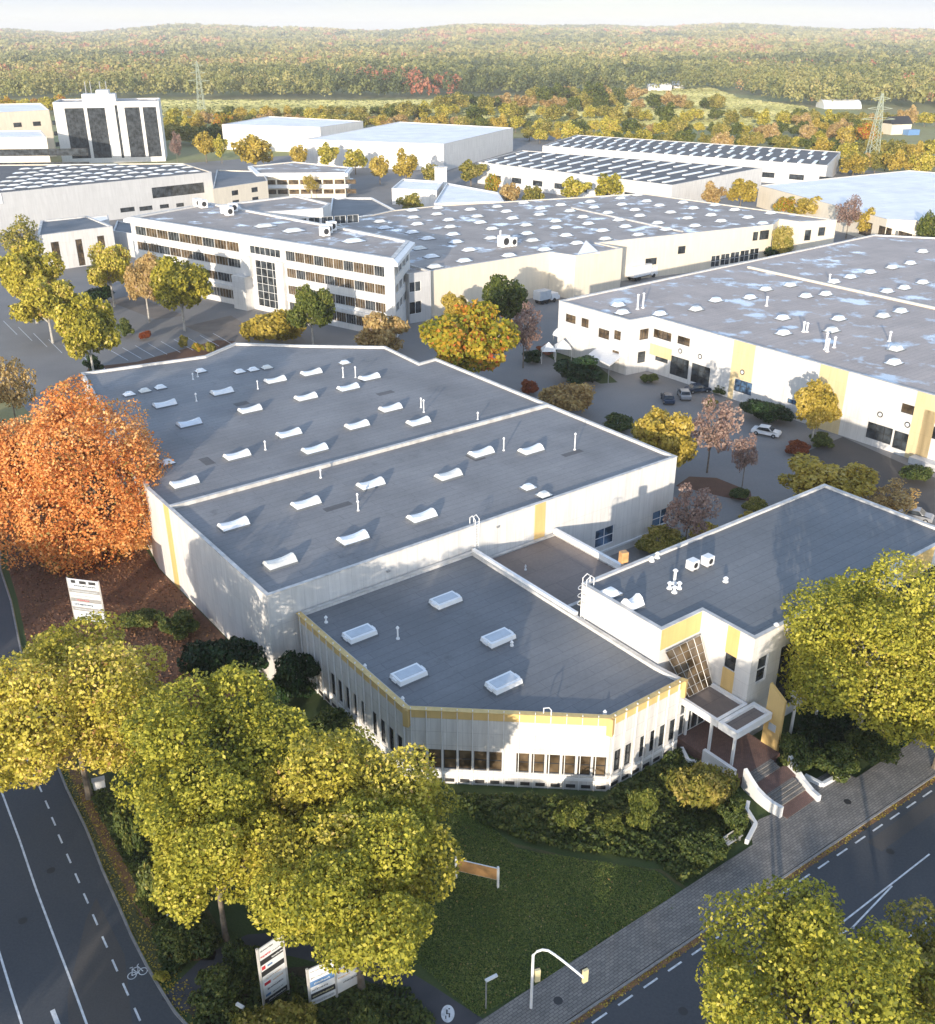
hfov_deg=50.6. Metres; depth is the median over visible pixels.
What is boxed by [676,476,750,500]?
courtyard island
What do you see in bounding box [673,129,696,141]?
deciduous tree
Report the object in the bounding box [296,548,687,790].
showroom wing
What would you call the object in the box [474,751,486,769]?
window
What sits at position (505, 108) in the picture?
deciduous tree
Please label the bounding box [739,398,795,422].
shrub
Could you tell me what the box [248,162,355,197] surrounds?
pavilion
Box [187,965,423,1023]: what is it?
planting bed soil
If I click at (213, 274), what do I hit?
window
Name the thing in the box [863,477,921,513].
deciduous tree
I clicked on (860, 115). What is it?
deciduous tree
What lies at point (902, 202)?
white roof hall
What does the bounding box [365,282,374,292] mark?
window
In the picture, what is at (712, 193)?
deciduous tree
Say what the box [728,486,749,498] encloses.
shrub
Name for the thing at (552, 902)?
grass
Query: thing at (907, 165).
deciduous tree
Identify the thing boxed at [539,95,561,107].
deciduous tree
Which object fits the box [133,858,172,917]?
shrub
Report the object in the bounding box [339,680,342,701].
window
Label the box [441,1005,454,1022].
footpath marking
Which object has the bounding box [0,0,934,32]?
sky
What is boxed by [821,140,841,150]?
deciduous tree
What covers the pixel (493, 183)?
deciduous tree
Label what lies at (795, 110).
deciduous tree
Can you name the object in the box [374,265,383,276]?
window
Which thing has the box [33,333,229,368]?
parking bay lines
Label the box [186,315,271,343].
parking bay paving
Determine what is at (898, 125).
farmhouse
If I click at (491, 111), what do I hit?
deciduous tree
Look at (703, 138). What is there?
deciduous tree
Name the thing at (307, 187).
deciduous tree
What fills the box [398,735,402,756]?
window
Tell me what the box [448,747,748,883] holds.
ground cover
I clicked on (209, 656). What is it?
shrub
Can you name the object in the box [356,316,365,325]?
window
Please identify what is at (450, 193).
hall
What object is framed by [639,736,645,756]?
window
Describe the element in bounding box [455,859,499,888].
lawn sign
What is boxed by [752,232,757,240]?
window
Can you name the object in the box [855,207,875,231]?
deciduous tree
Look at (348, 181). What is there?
window
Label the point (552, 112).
deciduous tree
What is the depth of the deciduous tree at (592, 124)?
593.56 m
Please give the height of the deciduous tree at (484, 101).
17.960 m
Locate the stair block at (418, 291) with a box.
[405,264,430,323]
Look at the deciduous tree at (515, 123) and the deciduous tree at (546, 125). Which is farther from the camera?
the deciduous tree at (515, 123)
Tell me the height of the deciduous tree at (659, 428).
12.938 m
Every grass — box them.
[161,85,808,127]
[412,795,675,1015]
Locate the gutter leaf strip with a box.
[570,777,934,1023]
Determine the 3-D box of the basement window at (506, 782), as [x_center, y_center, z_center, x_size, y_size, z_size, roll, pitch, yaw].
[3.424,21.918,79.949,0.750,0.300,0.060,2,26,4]
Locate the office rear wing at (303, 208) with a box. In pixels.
[235,195,358,223]
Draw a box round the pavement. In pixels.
[476,728,934,1023]
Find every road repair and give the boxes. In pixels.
[67,898,131,1023]
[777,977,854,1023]
[868,793,934,850]
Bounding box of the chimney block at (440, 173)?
[434,166,446,186]
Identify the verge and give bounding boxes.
[68,768,216,972]
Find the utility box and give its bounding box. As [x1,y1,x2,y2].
[91,776,105,791]
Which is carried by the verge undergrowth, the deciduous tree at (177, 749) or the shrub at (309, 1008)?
the shrub at (309, 1008)
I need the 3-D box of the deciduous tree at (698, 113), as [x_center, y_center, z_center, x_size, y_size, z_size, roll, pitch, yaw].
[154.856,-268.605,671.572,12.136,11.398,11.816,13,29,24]
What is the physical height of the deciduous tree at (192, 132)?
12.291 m
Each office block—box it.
[0,103,59,156]
[0,130,89,164]
[123,198,414,336]
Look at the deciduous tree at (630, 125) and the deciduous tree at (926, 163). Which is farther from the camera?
the deciduous tree at (630, 125)
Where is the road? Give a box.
[0,573,934,1023]
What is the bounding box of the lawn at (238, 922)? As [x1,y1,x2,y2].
[2,438,931,1023]
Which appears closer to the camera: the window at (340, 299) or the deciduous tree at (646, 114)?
the window at (340, 299)
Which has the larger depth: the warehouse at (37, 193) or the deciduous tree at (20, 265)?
the warehouse at (37, 193)
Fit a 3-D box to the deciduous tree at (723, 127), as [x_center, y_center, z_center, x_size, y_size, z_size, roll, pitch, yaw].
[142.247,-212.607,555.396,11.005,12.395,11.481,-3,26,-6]
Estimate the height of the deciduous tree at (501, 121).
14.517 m
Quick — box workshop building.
[37,216,114,268]
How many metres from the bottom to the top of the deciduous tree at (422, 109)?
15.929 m
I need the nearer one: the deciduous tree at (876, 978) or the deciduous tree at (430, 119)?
the deciduous tree at (876, 978)
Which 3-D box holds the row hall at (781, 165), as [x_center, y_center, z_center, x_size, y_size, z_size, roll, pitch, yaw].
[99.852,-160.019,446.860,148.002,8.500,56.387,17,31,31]
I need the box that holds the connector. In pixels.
[489,528,620,616]
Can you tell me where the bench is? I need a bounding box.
[723,829,742,846]
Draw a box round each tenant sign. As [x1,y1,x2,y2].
[66,577,106,628]
[255,935,289,1006]
[305,957,356,1004]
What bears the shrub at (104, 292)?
on the estate yard at (634, 396)
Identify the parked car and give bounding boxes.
[661,392,674,403]
[677,388,691,399]
[684,383,711,393]
[751,424,781,437]
[899,505,934,522]
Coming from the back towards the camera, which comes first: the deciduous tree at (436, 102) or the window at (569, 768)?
the deciduous tree at (436, 102)
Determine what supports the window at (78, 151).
in the office block at (18, 147)
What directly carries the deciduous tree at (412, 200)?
on the estate yard at (634, 396)
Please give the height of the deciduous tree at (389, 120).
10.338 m
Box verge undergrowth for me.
[81,782,435,1023]
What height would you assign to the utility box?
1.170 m
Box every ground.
[0,34,934,1022]
[8,439,267,756]
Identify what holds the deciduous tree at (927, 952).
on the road
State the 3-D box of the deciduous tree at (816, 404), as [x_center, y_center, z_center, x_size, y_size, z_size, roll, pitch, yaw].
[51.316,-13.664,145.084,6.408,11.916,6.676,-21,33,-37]
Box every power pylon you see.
[188,62,208,112]
[864,93,892,153]
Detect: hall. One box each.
[222,116,362,151]
[304,122,512,169]
[331,198,394,220]
[392,179,443,205]
[434,183,503,205]
[478,150,762,201]
[542,135,840,182]
[756,170,934,237]
[816,99,861,108]
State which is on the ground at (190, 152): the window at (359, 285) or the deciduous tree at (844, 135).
the deciduous tree at (844, 135)
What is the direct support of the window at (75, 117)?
in the office tower
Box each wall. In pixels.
[680,747,708,765]
[701,748,736,776]
[741,768,783,817]
[744,800,757,844]
[787,756,820,801]
[804,773,837,786]
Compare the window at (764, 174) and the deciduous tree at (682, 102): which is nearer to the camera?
the window at (764, 174)
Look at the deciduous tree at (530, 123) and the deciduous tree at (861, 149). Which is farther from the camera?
the deciduous tree at (530, 123)
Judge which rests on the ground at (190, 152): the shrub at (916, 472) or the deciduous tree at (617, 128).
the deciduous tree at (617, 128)
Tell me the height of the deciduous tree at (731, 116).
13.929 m
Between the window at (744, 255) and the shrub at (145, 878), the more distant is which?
the window at (744, 255)
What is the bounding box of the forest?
[0,22,934,103]
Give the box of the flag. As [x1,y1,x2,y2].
[553,328,557,345]
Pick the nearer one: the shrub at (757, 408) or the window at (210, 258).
the shrub at (757, 408)
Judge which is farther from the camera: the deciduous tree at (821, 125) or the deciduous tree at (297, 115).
the deciduous tree at (297, 115)
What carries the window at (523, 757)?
in the showroom wing at (474, 666)
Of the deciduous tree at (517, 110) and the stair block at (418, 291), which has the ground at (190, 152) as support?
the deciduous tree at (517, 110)
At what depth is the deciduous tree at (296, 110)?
669.53 m
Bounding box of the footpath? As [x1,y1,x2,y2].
[161,933,481,1023]
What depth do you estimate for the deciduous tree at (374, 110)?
712.02 m
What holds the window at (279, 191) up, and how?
in the pavilion
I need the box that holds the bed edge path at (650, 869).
[438,802,685,888]
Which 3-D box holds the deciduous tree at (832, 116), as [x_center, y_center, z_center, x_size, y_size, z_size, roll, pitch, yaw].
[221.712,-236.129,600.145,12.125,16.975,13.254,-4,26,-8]
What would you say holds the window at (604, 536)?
in the warehouse at (296, 479)
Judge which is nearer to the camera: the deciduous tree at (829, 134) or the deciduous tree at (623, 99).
the deciduous tree at (829, 134)
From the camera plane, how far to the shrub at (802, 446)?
142.72 m
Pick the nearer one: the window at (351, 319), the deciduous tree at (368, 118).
the window at (351, 319)
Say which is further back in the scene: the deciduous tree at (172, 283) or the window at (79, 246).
the window at (79, 246)
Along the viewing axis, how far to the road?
69.62 m
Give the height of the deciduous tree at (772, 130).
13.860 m
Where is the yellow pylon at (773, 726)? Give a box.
[761,682,786,750]
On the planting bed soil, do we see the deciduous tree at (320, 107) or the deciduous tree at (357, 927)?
the deciduous tree at (357, 927)
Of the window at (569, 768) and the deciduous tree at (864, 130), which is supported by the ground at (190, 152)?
the deciduous tree at (864, 130)
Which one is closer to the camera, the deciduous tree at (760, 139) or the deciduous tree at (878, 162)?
the deciduous tree at (878, 162)
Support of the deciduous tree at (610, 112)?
on the ground at (190, 152)
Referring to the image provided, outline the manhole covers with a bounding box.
[18,799,894,1014]
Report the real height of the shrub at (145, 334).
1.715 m
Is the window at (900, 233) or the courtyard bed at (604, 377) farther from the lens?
the window at (900, 233)
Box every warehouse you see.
[0,163,213,233]
[81,343,677,679]
[337,193,836,316]
[557,234,934,471]
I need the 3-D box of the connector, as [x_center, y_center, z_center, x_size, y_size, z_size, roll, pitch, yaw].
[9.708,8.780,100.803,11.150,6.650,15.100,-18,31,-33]
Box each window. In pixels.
[0,148,87,155]
[0,162,89,164]
[13,122,21,126]
[33,121,40,125]
[51,241,60,264]
[64,108,90,158]
[75,239,85,265]
[87,108,111,157]
[97,235,104,246]
[114,105,123,157]
[120,207,134,212]
[124,107,145,156]
[135,226,145,235]
[137,241,147,250]
[139,205,152,210]
[142,107,161,156]
[146,228,156,237]
[148,243,158,252]
[152,182,204,197]
[157,229,167,239]
[159,245,169,254]
[160,204,168,208]
[168,231,178,241]
[170,247,180,256]
[176,203,183,206]
[179,233,190,243]
[181,249,192,258]
[191,235,202,245]
[192,251,203,260]
[202,237,213,247]
[204,253,215,263]
[207,270,217,279]
[211,286,219,295]
[214,239,226,249]
[216,255,227,265]
[218,272,229,281]
[220,288,231,298]
[226,241,238,251]
[228,258,240,267]
[249,245,279,257]
[251,187,257,191]
[255,260,277,308]
[268,180,275,184]
[268,190,275,193]
[277,180,286,184]
[278,190,287,193]
[286,251,294,261]
[287,268,295,277]
[288,285,295,294]
[289,180,298,183]
[289,190,298,193]
[295,252,303,262]
[296,270,304,279]
[301,189,310,193]
[304,254,313,264]
[305,271,314,281]
[309,217,319,222]
[312,189,321,193]
[314,256,322,265]
[315,273,324,283]
[322,216,332,222]
[323,180,332,183]
[323,257,332,267]
[324,189,333,193]
[325,275,333,284]
[332,674,335,695]
[333,259,342,269]
[334,215,345,223]
[334,277,343,286]
[335,179,343,183]
[335,189,344,193]
[335,294,344,304]
[336,312,345,322]
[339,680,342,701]
[343,260,352,271]
[344,278,353,288]
[345,296,354,306]
[346,179,355,183]
[346,189,355,193]
[346,314,355,324]
[347,215,357,222]
[347,688,349,708]
[353,262,363,273]
[354,280,363,290]
[354,694,356,715]
[355,298,364,308]
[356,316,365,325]
[362,701,366,724]
[364,264,373,274]
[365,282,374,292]
[365,300,374,310]
[373,712,376,734]
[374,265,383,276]
[375,284,384,294]
[376,302,385,312]
[381,719,385,742]
[390,727,393,750]
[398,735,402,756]
[409,301,420,314]
[410,281,420,291]
[413,748,425,766]
[429,749,440,767]
[444,750,455,767]
[445,778,453,781]
[459,750,470,768]
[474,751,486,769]
[489,752,501,770]
[490,780,498,783]
[505,781,514,784]
[512,177,520,183]
[516,753,528,771]
[520,782,529,785]
[531,754,544,772]
[533,180,541,186]
[535,783,544,785]
[546,755,559,772]
[550,783,559,786]
[554,183,563,189]
[562,755,574,773]
[566,314,575,323]
[566,784,574,787]
[577,756,590,774]
[581,318,588,327]
[581,785,589,788]
[592,757,605,775]
[595,525,613,547]
[596,786,605,788]
[598,328,608,339]
[613,748,620,771]
[614,330,620,339]
[624,743,630,764]
[637,351,644,362]
[639,328,648,339]
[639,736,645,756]
[645,258,656,264]
[649,730,654,750]
[652,508,668,525]
[654,329,671,341]
[655,356,667,363]
[658,724,664,745]
[668,719,674,740]
[677,335,689,345]
[678,246,685,253]
[724,653,735,670]
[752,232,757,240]
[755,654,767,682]
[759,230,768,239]
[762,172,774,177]
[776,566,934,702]
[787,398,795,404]
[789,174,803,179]
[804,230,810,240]
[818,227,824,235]
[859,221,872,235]
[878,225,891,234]
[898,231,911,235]
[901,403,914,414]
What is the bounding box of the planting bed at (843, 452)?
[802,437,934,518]
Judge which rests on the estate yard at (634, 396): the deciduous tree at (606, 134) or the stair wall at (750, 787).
the deciduous tree at (606, 134)
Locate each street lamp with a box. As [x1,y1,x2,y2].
[235,1002,244,1010]
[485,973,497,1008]
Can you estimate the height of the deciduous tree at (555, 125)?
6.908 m
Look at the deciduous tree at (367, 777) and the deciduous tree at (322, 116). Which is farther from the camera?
the deciduous tree at (322, 116)
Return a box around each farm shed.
[646,83,671,90]
[665,81,684,88]
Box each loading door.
[670,356,688,378]
[691,363,709,385]
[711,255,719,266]
[720,253,729,264]
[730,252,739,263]
[734,378,751,395]
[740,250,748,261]
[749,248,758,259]
[866,421,892,444]
[892,430,908,450]
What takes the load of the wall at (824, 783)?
on the lawn at (238, 922)
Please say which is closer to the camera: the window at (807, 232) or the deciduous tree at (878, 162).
the window at (807, 232)
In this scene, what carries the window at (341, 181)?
in the pavilion
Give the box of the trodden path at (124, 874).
[62,752,215,960]
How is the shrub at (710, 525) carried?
on the estate yard at (634, 396)
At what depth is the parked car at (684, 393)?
164.11 m
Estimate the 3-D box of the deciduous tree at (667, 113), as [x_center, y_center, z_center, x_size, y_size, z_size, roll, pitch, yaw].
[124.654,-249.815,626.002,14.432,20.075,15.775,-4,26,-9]
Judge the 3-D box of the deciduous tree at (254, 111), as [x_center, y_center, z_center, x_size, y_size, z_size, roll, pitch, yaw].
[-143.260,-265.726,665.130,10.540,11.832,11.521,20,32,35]
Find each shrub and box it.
[82,285,114,299]
[82,354,103,370]
[111,807,148,854]
[116,317,134,336]
[118,607,164,627]
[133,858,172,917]
[139,330,151,338]
[150,912,216,963]
[152,970,170,982]
[157,608,199,640]
[176,635,268,683]
[178,335,187,347]
[187,962,243,1018]
[191,342,204,351]
[205,342,215,351]
[221,936,259,978]
[229,999,318,1023]
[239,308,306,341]
[268,650,321,703]
[289,994,317,1023]
[295,704,353,740]
[348,991,391,1023]
[520,379,538,393]
[522,349,542,362]
[536,344,553,354]
[552,795,588,828]
[553,355,603,383]
[594,809,624,837]
[603,412,633,431]
[626,787,659,831]
[634,524,686,552]
[640,373,658,382]
[665,760,739,811]
[677,824,729,865]
[688,521,717,536]
[705,397,718,406]
[712,385,726,394]
[716,793,748,836]
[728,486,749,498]
[738,511,752,517]
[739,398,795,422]
[741,496,767,510]
[764,246,782,256]
[778,731,814,772]
[784,439,810,453]
[808,431,834,447]
[810,740,860,782]
[844,721,903,765]
[898,463,934,481]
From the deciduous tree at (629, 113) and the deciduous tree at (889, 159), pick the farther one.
the deciduous tree at (629, 113)
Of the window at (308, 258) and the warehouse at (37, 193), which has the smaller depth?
the window at (308, 258)
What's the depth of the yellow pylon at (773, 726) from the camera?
81.82 m
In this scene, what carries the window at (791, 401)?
in the warehouse at (851, 322)
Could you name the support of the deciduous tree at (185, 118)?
on the ground at (190, 152)
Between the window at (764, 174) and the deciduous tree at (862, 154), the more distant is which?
the deciduous tree at (862, 154)
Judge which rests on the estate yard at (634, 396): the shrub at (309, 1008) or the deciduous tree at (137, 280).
the deciduous tree at (137, 280)
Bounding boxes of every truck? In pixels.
[533,288,559,304]
[626,263,657,280]
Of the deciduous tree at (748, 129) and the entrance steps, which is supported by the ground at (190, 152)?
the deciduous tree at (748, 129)
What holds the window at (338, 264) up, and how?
in the office block at (252, 260)
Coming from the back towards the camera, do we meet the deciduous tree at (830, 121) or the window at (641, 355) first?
the deciduous tree at (830, 121)
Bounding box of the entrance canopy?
[681,683,771,765]
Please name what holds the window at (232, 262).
in the office block at (252, 260)
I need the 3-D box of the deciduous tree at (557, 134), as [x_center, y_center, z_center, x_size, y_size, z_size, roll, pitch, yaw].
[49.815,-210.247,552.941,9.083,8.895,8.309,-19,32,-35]
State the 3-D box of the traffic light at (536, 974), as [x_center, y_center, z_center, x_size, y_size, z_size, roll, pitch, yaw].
[5.585,28.761,60.134,3.597,5.774,0.686,13,29,24]
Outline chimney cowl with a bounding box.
[618,550,628,566]
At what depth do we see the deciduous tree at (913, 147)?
462.30 m
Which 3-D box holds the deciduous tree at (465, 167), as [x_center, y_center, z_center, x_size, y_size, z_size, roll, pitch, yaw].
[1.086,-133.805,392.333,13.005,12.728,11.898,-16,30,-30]
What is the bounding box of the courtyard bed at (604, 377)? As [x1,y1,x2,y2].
[547,346,616,383]
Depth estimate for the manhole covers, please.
67.88 m
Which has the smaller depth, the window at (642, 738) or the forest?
the window at (642, 738)
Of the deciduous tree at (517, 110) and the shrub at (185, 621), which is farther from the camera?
the deciduous tree at (517, 110)
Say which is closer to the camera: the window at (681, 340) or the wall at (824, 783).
the wall at (824, 783)
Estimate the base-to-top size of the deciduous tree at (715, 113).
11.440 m
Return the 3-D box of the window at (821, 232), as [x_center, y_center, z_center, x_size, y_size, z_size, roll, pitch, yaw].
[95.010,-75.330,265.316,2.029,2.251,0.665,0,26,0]
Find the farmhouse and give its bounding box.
[882,116,919,134]
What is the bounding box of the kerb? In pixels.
[0,528,934,1023]
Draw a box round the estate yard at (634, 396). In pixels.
[0,136,934,564]
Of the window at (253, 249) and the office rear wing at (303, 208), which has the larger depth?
the office rear wing at (303, 208)
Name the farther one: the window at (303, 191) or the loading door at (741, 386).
the window at (303, 191)
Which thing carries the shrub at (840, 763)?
on the lawn at (238, 922)
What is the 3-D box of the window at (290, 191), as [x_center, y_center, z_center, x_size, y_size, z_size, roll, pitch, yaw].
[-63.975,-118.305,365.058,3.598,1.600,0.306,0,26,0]
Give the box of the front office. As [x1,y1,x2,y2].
[577,484,934,734]
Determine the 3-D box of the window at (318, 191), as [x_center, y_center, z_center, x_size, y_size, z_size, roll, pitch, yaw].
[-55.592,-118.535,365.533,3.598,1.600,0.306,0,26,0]
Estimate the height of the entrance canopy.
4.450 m
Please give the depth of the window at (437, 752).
79.59 m
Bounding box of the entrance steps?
[677,721,814,818]
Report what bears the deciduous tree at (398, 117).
on the ground at (190, 152)
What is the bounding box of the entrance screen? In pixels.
[678,706,705,735]
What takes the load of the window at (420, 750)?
in the showroom wing at (474, 666)
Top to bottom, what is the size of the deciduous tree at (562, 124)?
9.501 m
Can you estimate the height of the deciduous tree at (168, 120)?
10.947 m
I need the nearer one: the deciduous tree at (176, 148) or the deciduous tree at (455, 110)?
the deciduous tree at (176, 148)
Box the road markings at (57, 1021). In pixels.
[0,760,931,1023]
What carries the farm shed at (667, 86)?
on the meadow
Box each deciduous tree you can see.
[0,95,13,103]
[0,213,40,253]
[0,240,65,322]
[0,356,37,431]
[0,374,173,578]
[0,419,48,543]
[0,609,191,799]
[8,275,79,342]
[21,98,34,102]
[30,98,42,102]
[37,96,55,112]
[48,292,121,370]
[51,94,65,101]
[86,241,130,306]
[109,660,334,850]
[123,250,158,322]
[145,765,298,941]
[149,255,213,330]
[163,116,179,126]
[164,123,181,140]
[166,107,182,118]
[169,130,181,162]
[175,116,182,122]
[176,126,186,137]
[180,114,189,125]
[181,125,206,143]
[182,108,193,116]
[189,114,207,127]
[191,131,215,162]
[194,109,205,119]
[197,111,213,124]
[205,123,222,138]
[206,107,214,113]
[211,113,227,124]
[213,133,227,162]
[218,112,234,122]
[223,106,234,113]
[231,113,244,121]
[231,134,273,164]
[233,106,248,117]
[243,113,261,120]
[244,787,443,989]
[248,108,259,114]
[249,722,465,928]
[252,114,266,118]
[259,105,276,114]
[261,110,273,115]
[274,107,281,116]
[282,105,294,115]
[286,283,335,344]
[289,144,307,161]
[291,107,303,115]
[291,113,304,117]
[302,107,318,117]
[302,174,319,198]
[310,112,327,118]
[311,105,323,113]
[317,141,339,164]
[320,105,336,116]
[327,115,344,119]
[333,105,346,115]
[342,148,367,174]
[347,106,353,114]
[349,113,367,126]
[351,105,368,115]
[353,311,410,350]
[366,115,374,125]
[369,106,379,114]
[369,114,386,125]
[369,155,389,184]
[373,115,389,125]
[380,103,397,114]
[381,117,392,124]
[384,105,398,117]
[392,113,407,121]
[392,147,417,178]
[394,100,416,118]
[396,192,423,208]
[414,100,431,117]
[418,298,520,372]
[420,115,437,123]
[421,163,437,180]
[430,94,453,108]
[432,111,448,123]
[434,104,450,116]
[440,291,467,315]
[446,104,459,113]
[449,116,457,123]
[450,92,469,107]
[454,115,470,124]
[458,159,487,186]
[465,103,488,119]
[469,93,479,104]
[473,117,489,125]
[477,94,495,108]
[481,274,527,320]
[483,105,496,116]
[484,173,500,191]
[490,113,507,126]
[491,97,501,108]
[493,92,513,103]
[498,102,510,116]
[499,182,521,200]
[506,100,528,119]
[506,301,542,367]
[508,115,524,132]
[512,94,532,107]
[521,126,536,140]
[522,185,544,199]
[524,120,532,127]
[525,86,541,104]
[530,95,537,103]
[531,118,544,128]
[533,129,547,139]
[535,85,555,100]
[535,106,545,114]
[536,119,554,134]
[537,381,595,411]
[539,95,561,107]
[542,103,568,121]
[548,127,561,140]
[551,82,570,99]
[553,121,563,128]
[558,120,571,126]
[559,97,567,105]
[560,176,592,197]
[561,123,582,138]
[565,96,579,110]
[566,86,579,98]
[566,109,578,118]
[570,119,589,130]
[572,91,592,110]
[582,105,596,116]
[583,81,608,103]
[586,119,601,129]
[586,129,601,135]
[590,84,612,93]
[591,94,610,107]
[593,131,613,136]
[594,172,623,195]
[595,104,608,116]
[600,115,617,132]
[603,101,627,123]
[607,93,618,106]
[608,124,623,134]
[610,131,623,137]
[611,87,625,97]
[617,95,626,105]
[621,118,640,132]
[623,131,635,137]
[624,84,648,99]
[625,106,641,118]
[630,405,697,467]
[631,98,645,107]
[632,128,652,138]
[634,121,645,129]
[639,109,652,119]
[645,93,662,106]
[646,123,657,134]
[651,134,658,139]
[652,120,669,133]
[654,101,677,121]
[657,131,676,140]
[660,91,681,105]
[663,482,722,539]
[668,115,688,132]
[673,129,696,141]
[676,94,686,107]
[678,110,693,121]
[682,100,694,108]
[682,123,693,131]
[689,108,703,120]
[690,394,743,472]
[693,122,704,133]
[695,874,934,1023]
[697,132,710,142]
[699,98,709,108]
[701,181,726,202]
[706,122,715,131]
[707,93,725,108]
[708,107,725,119]
[710,122,731,135]
[710,131,735,144]
[722,109,739,124]
[726,178,757,205]
[729,122,743,135]
[731,433,758,486]
[733,134,746,144]
[734,122,752,134]
[736,131,758,145]
[738,107,754,116]
[753,108,770,125]
[753,125,762,132]
[754,131,764,143]
[762,122,780,138]
[765,135,776,146]
[770,121,789,132]
[771,133,792,148]
[771,889,840,1018]
[772,196,795,212]
[772,225,793,253]
[775,110,790,123]
[777,452,879,497]
[777,548,934,746]
[787,125,799,134]
[789,108,807,117]
[789,111,802,124]
[791,112,811,124]
[791,136,804,148]
[794,196,822,214]
[794,379,842,444]
[797,121,808,127]
[798,135,816,149]
[799,123,818,138]
[804,109,820,120]
[810,136,834,150]
[813,117,829,130]
[814,131,826,137]
[820,119,833,124]
[821,109,842,122]
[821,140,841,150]
[826,129,834,138]
[830,126,841,135]
[834,118,853,129]
[835,125,855,143]
[835,194,862,238]
[836,141,860,156]
[838,111,854,121]
[839,152,872,175]
[841,151,869,175]
[847,111,866,120]
[848,118,863,127]
[849,896,934,1023]
[854,121,878,140]
[854,128,870,141]
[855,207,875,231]
[856,116,871,122]
[857,139,870,150]
[858,145,864,153]
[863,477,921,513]
[866,113,880,119]
[866,140,876,150]
[868,150,887,173]
[870,129,882,141]
[872,140,893,154]
[878,110,889,118]
[878,114,894,124]
[881,148,906,171]
[882,614,934,769]
[887,139,907,153]
[896,104,918,123]
[903,151,923,169]
[905,140,925,152]
[908,151,934,171]
[916,209,934,236]
[917,112,934,126]
[923,139,934,154]
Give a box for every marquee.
[540,342,555,363]
[553,340,571,358]
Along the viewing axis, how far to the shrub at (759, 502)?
125.77 m
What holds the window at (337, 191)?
in the pavilion
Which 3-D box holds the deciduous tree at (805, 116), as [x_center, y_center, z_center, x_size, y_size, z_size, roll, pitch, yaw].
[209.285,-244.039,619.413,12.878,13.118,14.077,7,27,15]
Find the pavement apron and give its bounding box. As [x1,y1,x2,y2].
[752,772,854,843]
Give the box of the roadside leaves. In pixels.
[21,645,934,1023]
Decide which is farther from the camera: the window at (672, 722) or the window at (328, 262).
the window at (328, 262)
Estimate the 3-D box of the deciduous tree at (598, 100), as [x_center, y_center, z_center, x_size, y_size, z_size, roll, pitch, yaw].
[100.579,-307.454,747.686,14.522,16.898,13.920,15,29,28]
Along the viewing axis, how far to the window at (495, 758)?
79.31 m
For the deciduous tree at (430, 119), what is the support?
on the ground at (190, 152)
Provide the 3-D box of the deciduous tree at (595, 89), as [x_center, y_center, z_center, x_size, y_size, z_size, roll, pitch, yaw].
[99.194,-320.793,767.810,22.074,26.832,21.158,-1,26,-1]
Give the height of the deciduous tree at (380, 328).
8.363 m
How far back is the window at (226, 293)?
222.95 m
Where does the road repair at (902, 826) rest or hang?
on the road
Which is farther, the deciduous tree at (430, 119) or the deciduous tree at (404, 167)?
the deciduous tree at (430, 119)
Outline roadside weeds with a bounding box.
[776,692,914,766]
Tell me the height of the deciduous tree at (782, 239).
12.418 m
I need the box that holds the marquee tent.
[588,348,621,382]
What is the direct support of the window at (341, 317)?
in the office block at (252, 260)
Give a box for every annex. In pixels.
[91,215,109,224]
[113,220,134,256]
[213,170,268,204]
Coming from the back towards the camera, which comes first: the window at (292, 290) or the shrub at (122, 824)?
the window at (292, 290)
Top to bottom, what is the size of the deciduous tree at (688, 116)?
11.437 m
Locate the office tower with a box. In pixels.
[52,81,166,162]
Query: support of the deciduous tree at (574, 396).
on the estate yard at (634, 396)
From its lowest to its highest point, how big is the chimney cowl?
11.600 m
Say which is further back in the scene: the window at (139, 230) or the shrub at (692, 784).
the window at (139, 230)
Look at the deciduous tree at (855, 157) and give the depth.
412.00 m
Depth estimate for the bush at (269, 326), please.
186.62 m
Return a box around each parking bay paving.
[108,296,181,318]
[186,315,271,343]
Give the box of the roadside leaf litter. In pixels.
[87,340,234,370]
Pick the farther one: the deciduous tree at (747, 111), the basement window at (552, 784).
the deciduous tree at (747, 111)
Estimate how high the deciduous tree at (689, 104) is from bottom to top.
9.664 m
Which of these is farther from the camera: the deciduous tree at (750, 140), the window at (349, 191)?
the deciduous tree at (750, 140)
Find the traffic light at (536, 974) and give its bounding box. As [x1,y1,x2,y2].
[529,948,588,1008]
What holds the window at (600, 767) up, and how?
in the showroom wing at (474, 666)
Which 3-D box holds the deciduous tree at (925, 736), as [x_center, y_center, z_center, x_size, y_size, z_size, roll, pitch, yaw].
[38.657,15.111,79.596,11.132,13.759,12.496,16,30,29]

